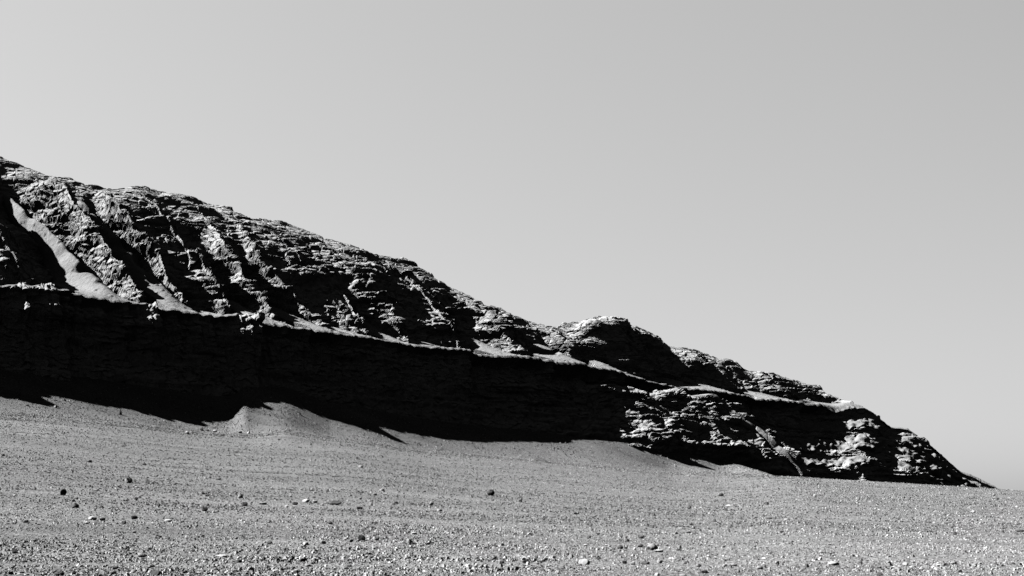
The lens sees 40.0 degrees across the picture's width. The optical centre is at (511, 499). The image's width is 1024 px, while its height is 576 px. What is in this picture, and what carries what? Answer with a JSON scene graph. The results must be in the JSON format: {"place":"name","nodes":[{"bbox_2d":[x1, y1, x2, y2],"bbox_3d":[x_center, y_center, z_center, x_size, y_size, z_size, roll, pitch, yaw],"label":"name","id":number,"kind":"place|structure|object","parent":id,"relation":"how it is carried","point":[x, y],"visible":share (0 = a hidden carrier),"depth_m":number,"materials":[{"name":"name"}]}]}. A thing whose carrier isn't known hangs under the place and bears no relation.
{"place":"outdoors","nodes":[
{"label":"outdoors","id":0,"kind":"place"},
{"bbox_2d":[0,156,997,488],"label":"hill","id":1,"kind":"structure","parent":0,"point":[156,288],"depth_m":230.11,"materials":[{"name":"black stone"}]},
{"bbox_2d":[0,369,1023,575],"bbox_3d":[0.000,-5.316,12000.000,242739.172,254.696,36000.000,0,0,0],"label":"ground","id":2,"kind":"structure","parent":0,"point":[26,384],"depth_m":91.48,"materials":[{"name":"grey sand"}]},
{"bbox_2d":[54,571,64,575],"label":"boulder","id":3,"kind":"object","parent":2,"relation":"on","point":[57,573],"visible":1,"depth_m":28.70,"materials":[{"name":"stone"}]},
{"bbox_2d":[60,488,66,495],"bbox_3d":[-20.112,-0.323,63.072,0.309,0.387,0.263,0,0,-3],"label":"boulder","id":4,"kind":"object","parent":2,"relation":"on","point":[63,491],"visible":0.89,"depth_m":62.97,"materials":[{"name":"stone"}]},
{"bbox_2d":[69,503,78,507],"bbox_3d":[-16.970,0.217,54.517,0.382,0.251,0.321,0,0,34],"label":"boulder","id":5,"kind":"object","parent":2,"relation":"on","point":[74,505],"visible":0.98,"depth_m":54.41,"materials":[{"name":"stone"}]},
{"bbox_2d":[125,478,132,482],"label":"boulder","id":6,"kind":"object","parent":2,"relation":"on","point":[128,480],"visible":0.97,"depth_m":77.48,"materials":[{"name":"grey stone"}]},
{"bbox_2d":[138,553,145,556],"bbox_3d":[-9.172,1.381,34.865,0.200,0.142,0.170,0,0,-20],"label":"boulder","id":7,"kind":"object","parent":2,"relation":"on","point":[141,554],"visible":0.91,"depth_m":34.81,"materials":[{"name":"grey stone"}]},
{"bbox_2d":[151,570,162,574],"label":"boulder","id":8,"kind":"object","parent":2,"relation":"on","point":[156,572],"visible":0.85,"depth_m":29.13,"materials":[{"name":"stone"}]},
{"bbox_2d":[329,500,341,504],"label":"boulder","id":9,"kind":"object","parent":2,"relation":"on","point":[334,502],"visible":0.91,"depth_m":65.82,"materials":[{"name":"stone"}]},
{"bbox_2d":[358,535,365,540],"bbox_3d":[-4.451,1.143,41.598,0.238,0.234,0.202,0,0,-9],"label":"boulder","id":10,"kind":"object","parent":2,"relation":"on","point":[361,537],"visible":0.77,"depth_m":41.52,"materials":[{"name":"stone"}]},
{"bbox_2d":[487,489,494,495],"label":"boulder","id":11,"kind":"object","parent":2,"relation":"on","point":[491,492],"visible":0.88,"depth_m":92.06,"materials":[{"name":"stone"}]},
{"bbox_2d":[578,559,589,564],"bbox_3d":[1.671,1.440,32.416,0.265,0.166,0.225,0,0,14],"label":"boulder","id":12,"kind":"object","parent":2,"relation":"on","point":[584,561],"visible":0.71,"depth_m":32.33,"materials":[{"name":"stone"}]},
{"bbox_2d":[647,543,657,549],"bbox_3d":[3.885,1.320,38.895,0.318,0.238,0.270,0,0,20],"label":"boulder","id":13,"kind":"object","parent":2,"relation":"on","point":[651,546],"visible":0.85,"depth_m":38.80,"materials":[{"name":"grey stone"}]},
{"bbox_2d":[0,0,1023,490],"label":"sky","id":14,"kind":"structure","parent":0,"point":[829,194],"materials":[{"name":"grey"}]}
]}

